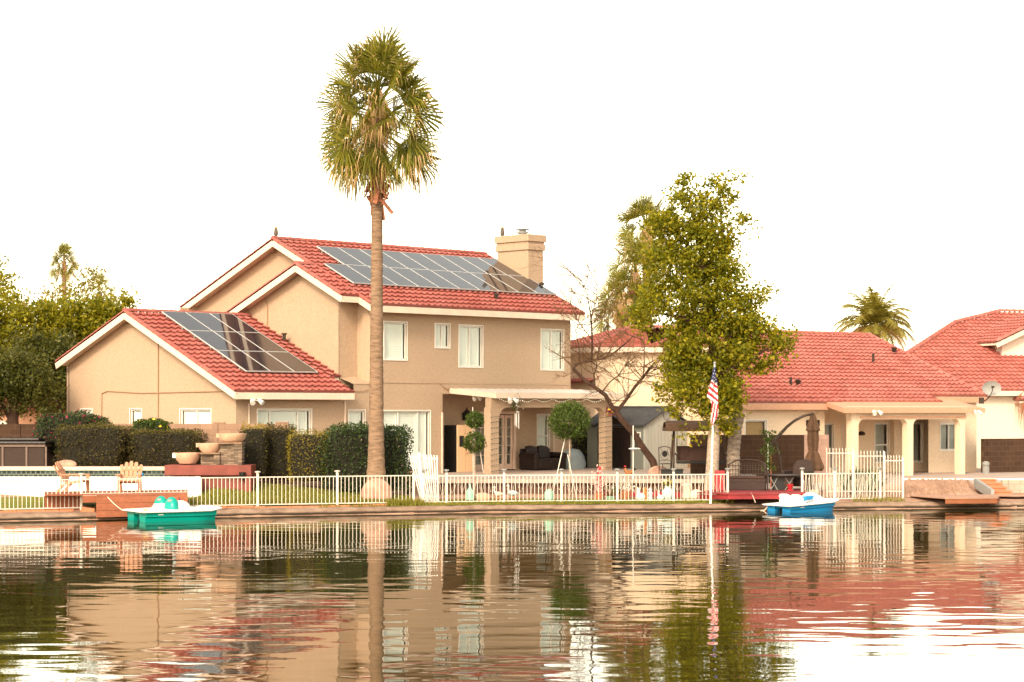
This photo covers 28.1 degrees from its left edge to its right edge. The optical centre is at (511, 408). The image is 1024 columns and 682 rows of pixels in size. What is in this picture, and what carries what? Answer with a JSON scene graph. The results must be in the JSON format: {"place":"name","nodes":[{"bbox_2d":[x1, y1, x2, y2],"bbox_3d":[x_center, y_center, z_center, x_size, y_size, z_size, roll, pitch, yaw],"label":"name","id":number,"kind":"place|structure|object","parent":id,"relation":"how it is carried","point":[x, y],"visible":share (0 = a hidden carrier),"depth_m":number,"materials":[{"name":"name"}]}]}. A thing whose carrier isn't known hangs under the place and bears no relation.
{"place":"outdoors","nodes":[
{"label":"outdoors","id":0,"kind":"place"},
{"bbox_2d":[129,417,172,440],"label":"shrub","id":1,"kind":"object","parent":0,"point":[152,423],"visible":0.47,"depth_m":65.89,"materials":[{"name":"green plant"}]},
{"bbox_2d":[0,508,1023,681],"bbox_3d":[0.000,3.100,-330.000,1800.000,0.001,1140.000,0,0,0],"label":"lake water","id":2,"kind":"structure","parent":0,"point":[886,595],"depth_m":33.53,"materials":[{"name":"brown liquid"}]},
{"bbox_2d":[122,496,221,521],"bbox_3d":[-9.412,2.842,56.775,2.353,0.810,1.635,0,0,-31],"label":"pedal boat","id":3,"kind":"object","parent":2,"relation":"on","point":[162,509],"visible":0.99,"depth_m":56.24,"materials":[{"name":"teal plastic"}]},
{"bbox_2d":[762,492,838,511],"bbox_3d":[8.744,2.890,61.862,1.962,0.671,1.384,-3,2,-30],"label":"pedal boat","id":4,"kind":"object","parent":2,"relation":"on","point":[809,502],"visible":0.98,"depth_m":61.47,"materials":[{"name":"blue plastic"}]},
{"bbox_2d":[0,468,1023,520],"bbox_3d":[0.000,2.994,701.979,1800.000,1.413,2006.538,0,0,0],"label":"ground","id":5,"kind":"structure","parent":0,"point":[889,494],"depth_m":64.15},
{"bbox_2d":[0,254,24,299],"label":"airy tree","id":6,"kind":"object","parent":5,"relation":"on","point":[4,282],"visible":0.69,"depth_m":91.96,"materials":[{"name":"green plant"}]},
{"bbox_2d":[0,398,50,423],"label":"peach house","id":7,"kind":"structure","parent":5,"relation":"on","point":[26,420],"depth_m":95.00,"materials":[{"name":"paint"}]},
{"bbox_2d":[0,437,56,465],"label":"hot tub","id":8,"kind":"object","parent":5,"relation":"on","point":[24,451],"visible":0.73,"depth_m":65.04,"materials":[{"name":"brown wood"}]},
{"bbox_2d":[0,424,57,458],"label":"block wall","id":9,"kind":"structure","parent":5,"relation":"on","point":[15,430],"depth_m":69.00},
{"bbox_2d":[0,344,69,423],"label":"round tree","id":10,"kind":"object","parent":5,"relation":"on","point":[22,385],"visible":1,"depth_m":71.66,"materials":[{"name":"green plant"}]},
{"bbox_2d":[0,286,83,421],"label":"dense tree","id":11,"kind":"object","parent":5,"relation":"on","point":[15,316],"visible":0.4,"depth_m":89.52,"materials":[{"name":"green plant"}]},
{"bbox_2d":[1,322,85,460],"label":"dense tree","id":12,"kind":"object","parent":5,"relation":"on","point":[53,348],"visible":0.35,"depth_m":83.48,"materials":[{"name":"green plant"}]},
{"bbox_2d":[45,241,79,298],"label":"fan palm","id":13,"kind":"object","parent":5,"relation":"on","point":[63,250],"visible":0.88,"depth_m":149.76,"materials":[{"name":"green plant"}]},
{"bbox_2d":[32,408,112,454],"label":"shrub","id":14,"kind":"object","parent":5,"relation":"on","point":[46,426],"visible":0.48,"depth_m":66.11,"materials":[{"name":"green plant"}]},
{"bbox_2d":[3,262,142,312],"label":"airy tree","id":15,"kind":"object","parent":5,"relation":"on","point":[57,289],"visible":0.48,"depth_m":95.82,"materials":[{"name":"green plant"}]},
{"bbox_2d":[32,287,140,368],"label":"dense tree","id":16,"kind":"object","parent":5,"relation":"on","point":[98,311],"visible":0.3,"depth_m":91.31,"materials":[{"name":"green plant"}]},
{"bbox_2d":[81,270,116,300],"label":"tree","id":17,"kind":"object","parent":5,"relation":"on","point":[104,291],"visible":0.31,"depth_m":119.85,"materials":[{"name":"green plant"}]},
{"bbox_2d":[0,466,200,496],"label":"pool","id":18,"kind":"structure","parent":5,"relation":"on","point":[37,472],"depth_m":62.00,"materials":[{"name":"liquid"}]},
{"bbox_2d":[44,490,187,516],"bbox_3d":[-11.206,2.725,58.572,4.532,0.620,2.909,0,0,-21],"label":"wooden dock","id":19,"kind":"object","parent":5,"relation":"on","point":[121,500],"visible":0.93,"depth_m":57.36,"materials":[{"name":"wood"}]},
{"bbox_2d":[53,461,90,492],"bbox_3d":[-12.659,1.974,58.904,0.885,0.886,0.752,0,0,8],"label":"adirondack chair","id":20,"kind":"object","parent":19,"relation":"on","point":[62,474],"visible":0.78,"depth_m":58.85,"materials":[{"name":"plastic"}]},
{"bbox_2d":[115,461,142,492],"bbox_3d":[-10.997,1.974,58.929,0.752,0.886,0.885,0,0,-4],"label":"adirondack chair","id":21,"kind":"object","parent":19,"relation":"on","point":[129,470],"visible":0.94,"depth_m":59.18,"materials":[{"name":"wood"}]},
{"bbox_2d":[1,485,382,509],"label":"lawn","id":22,"kind":"structure","parent":5,"relation":"on","point":[5,502],"depth_m":60.16,"materials":[{"name":"plant"}]},
{"bbox_2d":[165,433,255,491],"bbox_3d":[-9.267,1.864,62.913,2.647,2.172,1.375,0,0,0],"label":"fountain","id":23,"kind":"object","parent":22,"relation":"on","point":[228,460],"visible":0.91,"depth_m":62.60,"materials":[{"name":"red paint"}]},
{"bbox_2d":[361,478,391,499],"bbox_3d":[-4.099,2.606,62.050,0.957,0.957,0.345,0,0,0],"label":"boulder","id":24,"kind":"object","parent":22,"relation":"on","point":[370,489],"visible":0.56,"depth_m":61.92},
{"bbox_2d":[0,504,386,511],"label":"brick edging","id":25,"kind":"object","parent":5,"relation":"on","point":[44,510],"visible":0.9,"depth_m":59.25,"materials":[{"name":"brick"}]},
{"bbox_2d":[107,422,288,480],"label":"block wall","id":26,"kind":"structure","parent":5,"relation":"on","point":[211,430],"depth_m":66.10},
{"bbox_2d":[0,470,414,509],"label":"picket fence","id":27,"kind":"object","parent":5,"relation":"on","point":[257,477],"visible":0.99,"depth_m":59.36,"materials":[{"name":"beige metal"}]},
{"bbox_2d":[238,421,270,476],"bbox_3d":[-8.074,1.359,64.649,1.046,1.892,1.844,0,0,0],"label":"hedge","id":28,"kind":"object","parent":5,"relation":"on","point":[255,440],"visible":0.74,"depth_m":63.99,"materials":[{"name":"green plant"}]},
{"bbox_2d":[260,422,296,481],"bbox_3d":[-7.434,1.390,65.196,1.236,1.942,1.489,0,0,0],"label":"hedge","id":29,"kind":"object","parent":5,"relation":"on","point":[278,459],"visible":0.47,"depth_m":64.66,"materials":[{"name":"green plant"}]},
{"bbox_2d":[285,428,328,483],"bbox_3d":[-6.313,1.516,64.349,1.593,1.806,1.869,0,0,0],"label":"hedge","id":30,"kind":"object","parent":5,"relation":"on","point":[301,454],"visible":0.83,"depth_m":63.68,"materials":[{"name":"green plant"}]},
{"bbox_2d":[55,228,625,479],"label":"two storey house","id":31,"kind":"structure","parent":5,"relation":"on","point":[273,329],"depth_m":72.65,"materials":[{"name":"beige paint"}]},
{"bbox_2d":[129,408,141,423],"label":"window","id":32,"kind":"structure","parent":31,"relation":"in","point":[137,411],"depth_m":71.00,"materials":[{"name":"glass"}]},
{"bbox_2d":[179,408,211,423],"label":"window","id":33,"kind":"structure","parent":31,"relation":"in","point":[191,415],"depth_m":68.43,"materials":[{"name":"glass"}]},
{"bbox_2d":[257,409,311,435],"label":"window","id":34,"kind":"structure","parent":31,"relation":"in","point":[298,417],"depth_m":68.51,"materials":[{"name":"glass"}]},
{"bbox_2d":[348,409,365,429],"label":"window","id":35,"kind":"structure","parent":31,"relation":"in","point":[354,415],"depth_m":70.60,"materials":[{"name":"glass"}]},
{"bbox_2d":[383,321,407,360],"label":"window","id":36,"kind":"structure","parent":31,"relation":"in","point":[392,330],"depth_m":71.87,"materials":[{"name":"glass"}]},
{"bbox_2d":[383,410,430,468],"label":"window","id":37,"kind":"structure","parent":31,"relation":"in","point":[416,419],"depth_m":72.56,"materials":[{"name":"glass"}]},
{"bbox_2d":[435,323,450,348],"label":"window","id":38,"kind":"structure","parent":31,"relation":"in","point":[440,328],"depth_m":73.43,"materials":[{"name":"glass"}]},
{"bbox_2d":[458,324,483,367],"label":"window","id":39,"kind":"structure","parent":31,"relation":"in","point":[468,335],"depth_m":74.48,"materials":[{"name":"glass"}]},
{"bbox_2d":[499,415,503,469],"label":"french door","id":40,"kind":"structure","parent":31,"relation":"in","point":[501,466],"depth_m":76.82,"materials":[{"name":"pink paint"}]},
{"bbox_2d":[504,415,512,468],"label":"french door","id":41,"kind":"structure","parent":31,"relation":"in","point":[506,466],"depth_m":77.05,"materials":[{"name":"pink paint"}]},
{"bbox_2d":[537,414,549,448],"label":"window","id":42,"kind":"structure","parent":31,"relation":"in","point":[541,435],"depth_m":78.42,"materials":[{"name":"glass"}]},
{"bbox_2d":[540,328,563,370],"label":"window","id":43,"kind":"structure","parent":31,"relation":"in","point":[546,363],"depth_m":77.39,"materials":[{"name":"glass"}]},
{"bbox_2d":[315,420,414,494],"bbox_3d":[-4.617,1.570,64.201,3.222,2.361,2.133,0,0,0],"label":"bush","id":44,"kind":"object","parent":5,"relation":"on","point":[346,447],"visible":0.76,"depth_m":63.43,"materials":[{"name":"green plant"}]},
{"bbox_2d":[311,22,450,481],"bbox_3d":[-4.053,-4.518,62.574,4.424,14.638,4.621,0,0,0],"label":"fan palm","id":45,"kind":"object","parent":5,"relation":"on","point":[386,61],"visible":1,"depth_m":62.28,"materials":[{"name":"green plant"}]},
{"bbox_2d":[408,453,438,500],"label":"leaning gate","id":46,"kind":"structure","parent":5,"relation":"on","point":[418,456],"depth_m":62.04,"materials":[{"name":"white paint"}]},
{"bbox_2d":[462,407,486,493],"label":"topiary tree","id":47,"kind":"object","parent":5,"relation":"on","point":[470,420],"visible":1,"depth_m":66.09,"materials":[{"name":"green plant"}]},
{"bbox_2d":[0,500,1023,520],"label":"lake wall","id":48,"kind":"structure","parent":5,"relation":"on","point":[24,516],"depth_m":61.22,"materials":[{"name":"concrete"}]},
{"bbox_2d":[709,362,715,503],"bbox_3d":[6.088,0.744,62.100,0.205,4.314,0.083,0,0,0],"label":"flagpole","id":49,"kind":"object","parent":48,"relation":"on","point":[711,470],"visible":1,"depth_m":62.07,"materials":[{"name":"metal"}]},
{"bbox_2d":[707,367,718,424],"bbox_3d":[6.067,-0.360,61.940,0.351,1.760,0.160,0,0,0],"label":"flag","id":50,"kind":"object","parent":49,"relation":"hanging from","point":[712,394],"visible":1,"depth_m":61.93,"materials":[{"name":"multicoloured fabric"}]},
{"bbox_2d":[188,482,905,507],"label":"grass","id":51,"kind":"structure","parent":5,"relation":"on","point":[405,501],"depth_m":61.81,"materials":[{"name":"plant"}]},
{"bbox_2d":[419,479,721,494],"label":"retaining wall","id":52,"kind":"structure","parent":5,"relation":"on","point":[528,487],"depth_m":66.90,"materials":[{"name":"concrete"}]},
{"bbox_2d":[547,399,593,497],"bbox_3d":[1.783,1.295,62.948,1.470,3.183,1.339,0,0,38],"label":"topiary tree","id":53,"kind":"object","parent":5,"relation":"on","point":[567,412],"visible":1,"depth_m":62.75,"materials":[{"name":"green plant"}]},
{"bbox_2d":[425,499,733,505],"bbox_3d":[2.136,2.852,62.507,9.941,0.084,1.762,0,0,-10],"label":"grass strip","id":54,"kind":"object","parent":5,"relation":"on","point":[579,503],"depth_m":61.99,"materials":[{"name":"plant"}]},
{"bbox_2d":[420,468,729,502],"bbox_3d":[1.962,2.368,62.105,9.569,1.065,0.438,0,0,-10],"label":"picket fence","id":55,"kind":"object","parent":54,"relation":"on","point":[561,475],"visible":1,"depth_m":62.08,"materials":[{"name":"wood"}]},
{"bbox_2d":[425,475,879,494],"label":"fairy lights","id":56,"kind":"object","parent":55,"relation":"attached to","point":[709,484],"visible":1,"depth_m":62.73},
{"bbox_2d":[589,464,612,499],"bbox_3d":[2.723,2.365,62.777,0.599,1.402,0.662,0,0,-38],"label":"potted plant","id":57,"kind":"object","parent":54,"relation":"on","point":[596,489],"visible":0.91,"depth_m":62.73,"materials":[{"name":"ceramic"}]},
{"bbox_2d":[607,479,634,499],"bbox_3d":[3.349,2.493,62.856,0.882,0.686,0.600,0,0,0],"label":"flower pot","id":58,"kind":"object","parent":54,"relation":"on","point":[621,495],"visible":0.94,"depth_m":62.72,"materials":[{"name":"ceramic"}]},
{"bbox_2d":[661,478,671,499],"bbox_3d":[4.773,2.472,62.997,0.403,0.727,0.354,0,0,0],"label":"urn","id":59,"kind":"object","parent":54,"relation":"on","point":[667,494],"visible":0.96,"depth_m":62.89,"materials":[{"name":"white ceramic"}]},
{"bbox_2d":[682,483,690,498],"bbox_3d":[5.400,2.579,63.327,0.320,0.500,0.304,0,0,0],"label":"planter","id":60,"kind":"object","parent":54,"relation":"on","point":[687,492],"visible":0.63,"depth_m":63.20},
{"bbox_2d":[587,262,658,333],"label":"fan palm","id":61,"kind":"object","parent":5,"relation":"on","point":[623,275],"visible":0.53,"depth_m":94.81,"materials":[{"name":"green plant"}]},
{"bbox_2d":[602,231,663,324],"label":"fan palm","id":62,"kind":"object","parent":5,"relation":"on","point":[632,249],"visible":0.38,"depth_m":96.80,"materials":[{"name":"green plant"}]},
{"bbox_2d":[609,187,676,316],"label":"fan palm","id":63,"kind":"object","parent":5,"relation":"on","point":[640,206],"visible":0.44,"depth_m":99.77,"materials":[{"name":"green plant"}]},
{"bbox_2d":[604,489,805,498],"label":"red deck","id":64,"kind":"structure","parent":5,"relation":"on","point":[748,494],"depth_m":62.63,"materials":[{"name":"paint"}]},
{"bbox_2d":[715,471,724,489],"bbox_3d":[6.642,2.290,64.800,0.440,0.620,0.300,0,0,0],"label":"planter","id":65,"kind":"object","parent":64,"relation":"on","point":[717,481],"visible":0.62,"depth_m":64.65,"materials":[{"name":"red paint"}]},
{"bbox_2d":[725,459,768,490],"bbox_3d":[7.396,2.093,64.495,1.360,0.979,0.804,0,0,8],"label":"glider bench","id":66,"kind":"object","parent":64,"relation":"on","point":[752,482],"visible":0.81,"depth_m":64.19,"materials":[{"name":"brown wicker"}]},
{"bbox_2d":[764,474,799,489],"bbox_3d":[8.524,2.340,64.600,1.120,0.490,1.112,0,0,0],"label":"table","id":67,"kind":"object","parent":64,"relation":"on","point":[780,481],"visible":0.97,"depth_m":64.32,"materials":[{"name":"grey metal"}]},
{"bbox_2d":[781,459,813,489],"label":"barbecue grill","id":68,"kind":"object","parent":64,"relation":"on","point":[807,465],"visible":0.71,"depth_m":65.26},
{"bbox_2d":[619,166,803,494],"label":"leafy tree","id":69,"kind":"object","parent":5,"relation":"on","point":[687,363],"visible":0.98,"depth_m":65.13,"materials":[{"name":"green plant"}]},
{"bbox_2d":[690,435,803,482],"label":"block wall","id":70,"kind":"structure","parent":5,"relation":"on","point":[791,448],"depth_m":72.20,"materials":[{"name":"brick"}]},
{"bbox_2d":[553,325,988,476],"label":"single storey house","id":71,"kind":"structure","parent":5,"relation":"on","point":[859,392],"depth_m":80.60,"materials":[{"name":"tile"}]},
{"bbox_2d":[744,419,767,434],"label":"window","id":72,"kind":"structure","parent":71,"relation":"in","point":[751,426],"depth_m":74.61,"materials":[{"name":"glass"}]},
{"bbox_2d":[825,423,833,469],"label":"window","id":73,"kind":"structure","parent":71,"relation":"in","point":[826,424],"depth_m":79.42,"materials":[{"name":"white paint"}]},
{"bbox_2d":[840,424,845,472],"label":"column","id":74,"kind":"structure","parent":71,"relation":"in","point":[842,426],"depth_m":79.81,"materials":[{"name":"beige paint"}]},
{"bbox_2d":[874,422,889,463],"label":"window","id":75,"kind":"structure","parent":71,"relation":"in","point":[879,444],"depth_m":81.02,"materials":[{"name":"glass"}]},
{"bbox_2d":[913,422,923,462],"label":"window","id":76,"kind":"structure","parent":71,"relation":"in","point":[915,426],"depth_m":82.20,"materials":[{"name":"glass"}]},
{"bbox_2d":[940,423,954,450],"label":"window","id":77,"kind":"structure","parent":71,"relation":"in","point":[946,429],"depth_m":81.29,"materials":[{"name":"glass"}]},
{"bbox_2d":[979,381,1000,403],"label":"satellite dish","id":78,"kind":"object","parent":71,"relation":"attached to","point":[990,388],"visible":1,"depth_m":79.55,"materials":[{"name":"white metal"}]},
{"bbox_2d":[804,435,828,482],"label":"block wall","id":79,"kind":"structure","parent":5,"relation":"on","point":[823,443],"depth_m":72.20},
{"bbox_2d":[799,467,882,498],"bbox_3d":[10.220,2.368,63.571,2.728,1.065,0.169,0,0,-12],"label":"picket fence","id":80,"kind":"object","parent":5,"relation":"on","point":[834,473],"visible":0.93,"depth_m":63.52,"materials":[{"name":"wood"}]},
{"bbox_2d":[832,468,865,490],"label":"sword plant","id":81,"kind":"object","parent":5,"relation":"on","point":[850,478],"visible":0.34,"depth_m":65.85,"materials":[{"name":"green plant"}]},
{"bbox_2d":[826,448,903,497],"bbox_3d":[11.132,2.071,64.600,2.452,1.658,0.060,0,0,0],"label":"spear fence","id":82,"kind":"object","parent":5,"relation":"on","point":[884,491],"visible":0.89,"depth_m":64.59,"materials":[{"name":"beige metal"}]},
{"bbox_2d":[832,283,916,350],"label":"feather palm","id":83,"kind":"object","parent":5,"relation":"on","point":[875,312],"visible":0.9,"depth_m":111.30,"materials":[{"name":"green plant"}]},
{"bbox_2d":[858,469,892,490],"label":"sword plant","id":84,"kind":"object","parent":5,"relation":"on","point":[874,481],"visible":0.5,"depth_m":65.84,"materials":[{"name":"green plant"}]},
{"bbox_2d":[901,478,978,497],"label":"dirt bank","id":85,"kind":"structure","parent":5,"relation":"on","point":[923,486],"depth_m":66.44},
{"bbox_2d":[904,478,1023,479],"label":"form board","id":86,"kind":"object","parent":85,"relation":"on","point":[967,478],"visible":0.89,"depth_m":68.43,"materials":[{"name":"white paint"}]},
{"bbox_2d":[906,309,1023,467],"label":"distant tiled house","id":87,"kind":"structure","parent":5,"relation":"on","point":[978,351],"depth_m":94.21,"materials":[{"name":"tile"}]},
{"bbox_2d":[910,494,1023,503],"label":"boat dock","id":88,"kind":"object","parent":5,"relation":"on","point":[972,499],"visible":1,"depth_m":63.06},
{"bbox_2d":[974,478,1012,493],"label":"garden steps","id":89,"kind":"structure","parent":5,"relation":"on","point":[988,486],"depth_m":66.18,"materials":[{"name":"ceramic"}]},
{"bbox_2d":[981,438,1023,472],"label":"block wall","id":90,"kind":"structure","parent":5,"relation":"on","point":[1002,455],"depth_m":81.01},
{"bbox_2d":[1001,480,1023,492],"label":"wall","id":91,"kind":"structure","parent":5,"relation":"on","point":[1015,486],"depth_m":67.37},
{"bbox_2d":[1014,391,1023,435],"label":"dry palm","id":92,"kind":"object","parent":5,"relation":"on","point":[1021,408],"visible":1,"depth_m":85.89,"materials":[{"name":"beige plant"}]},
{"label":"planting bed","id":93,"kind":"structure","parent":5,"relation":"on","visible":0},
{"bbox_2d":[53,421,134,465],"bbox_3d":[-13.344,1.197,65.363,2.571,1.598,1.874,0,0,0],"label":"hedge","id":94,"kind":"object","parent":93,"relation":"on","point":[102,444],"visible":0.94,"depth_m":64.69,"materials":[{"name":"green plant"}]},
{"bbox_2d":[127,427,208,465],"bbox_3d":[-10.983,1.306,65.287,2.592,1.398,1.754,0,0,0],"label":"hedge","id":95,"kind":"object","parent":93,"relation":"on","point":[154,447],"visible":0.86,"depth_m":64.68,"materials":[{"name":"green plant"}]},
{"bbox_2d":[0,0,1023,350],"label":"sky","id":96,"kind":"structure","parent":0,"point":[881,142],"materials":[{"name":"white"}]},
{"bbox_2d":[411,467,756,481],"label":"patio","id":97,"kind":"structure","parent":0,"point":[586,470],"depth_m":71.59,"materials":[{"name":"concrete"}]},
{"bbox_2d":[445,425,473,471],"bbox_3d":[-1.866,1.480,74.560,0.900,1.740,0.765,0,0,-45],"label":"door","id":98,"kind":"structure","parent":97,"relation":"on","point":[458,457],"depth_m":74.25,"materials":[{"name":"black plastic"}]},
{"bbox_2d":[519,445,566,470],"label":"loveseat","id":99,"kind":"object","parent":97,"relation":"on","point":[536,458],"visible":0.94,"depth_m":76.55,"materials":[{"name":"brown leather"}]},
{"bbox_2d":[564,448,585,468],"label":"covered grill","id":100,"kind":"object","parent":97,"relation":"on","point":[577,459],"visible":0.68,"depth_m":78.04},
{"bbox_2d":[571,426,586,466],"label":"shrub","id":101,"kind":"object","parent":97,"relation":"on","point":[580,443],"visible":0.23,"depth_m":80.08,"materials":[{"name":"green plant"}]},
{"bbox_2d":[518,233,708,466],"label":"bare tree","id":102,"kind":"object","parent":97,"relation":"on","point":[649,456],"visible":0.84,"depth_m":69.66,"materials":[{"name":"brown plant"}]},
{"bbox_2d":[585,406,686,469],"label":"garden shed","id":103,"kind":"structure","parent":97,"relation":"on","point":[646,422],"depth_m":78.09,"materials":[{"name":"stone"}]},
{"bbox_2d":[614,427,630,467],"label":"door","id":104,"kind":"structure","parent":103,"relation":"in","point":[622,438],"depth_m":78.01,"materials":[{"name":"brown wood"}]},
{"bbox_2d":[648,466,666,476],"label":"boulder","id":105,"kind":"object","parent":97,"relation":"on","point":[655,470],"visible":0.45,"depth_m":69.49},
{"bbox_2d":[660,469,683,478],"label":"storage box","id":106,"kind":"object","parent":97,"relation":"on","point":[669,471],"visible":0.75,"depth_m":67.15,"materials":[{"name":"black plastic"}]},
{"bbox_2d":[662,420,730,468],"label":"swing seat","id":107,"kind":"object","parent":97,"relation":"on","point":[691,455],"visible":0.69,"depth_m":70.55,"materials":[{"name":"wood"}]},
{"bbox_2d":[766,483,824,493],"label":"paving","id":108,"kind":"structure","parent":0,"point":[811,490],"depth_m":66.83,"materials":[{"name":"concrete"}]},
{"bbox_2d":[726,413,744,475],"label":"trunk","id":109,"kind":"object","parent":108,"relation":"on","point":[733,449],"visible":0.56,"depth_m":66.32,"materials":[{"name":"grey plant"}]},
{"bbox_2d":[757,429,781,486],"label":"climbing plant","id":110,"kind":"object","parent":108,"relation":"on","point":[768,446],"visible":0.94,"depth_m":66.99,"materials":[{"name":"green plant"}]},
{"bbox_2d":[769,413,823,482],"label":"parasol","id":111,"kind":"object","parent":108,"relation":"on","point":[813,454],"visible":0.82,"depth_m":67.50,"materials":[{"name":"fabric"}]},
{"bbox_2d":[825,468,1023,488],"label":"terrace","id":112,"kind":"structure","parent":0,"point":[926,474],"depth_m":76.08,"materials":[{"name":"concrete"}]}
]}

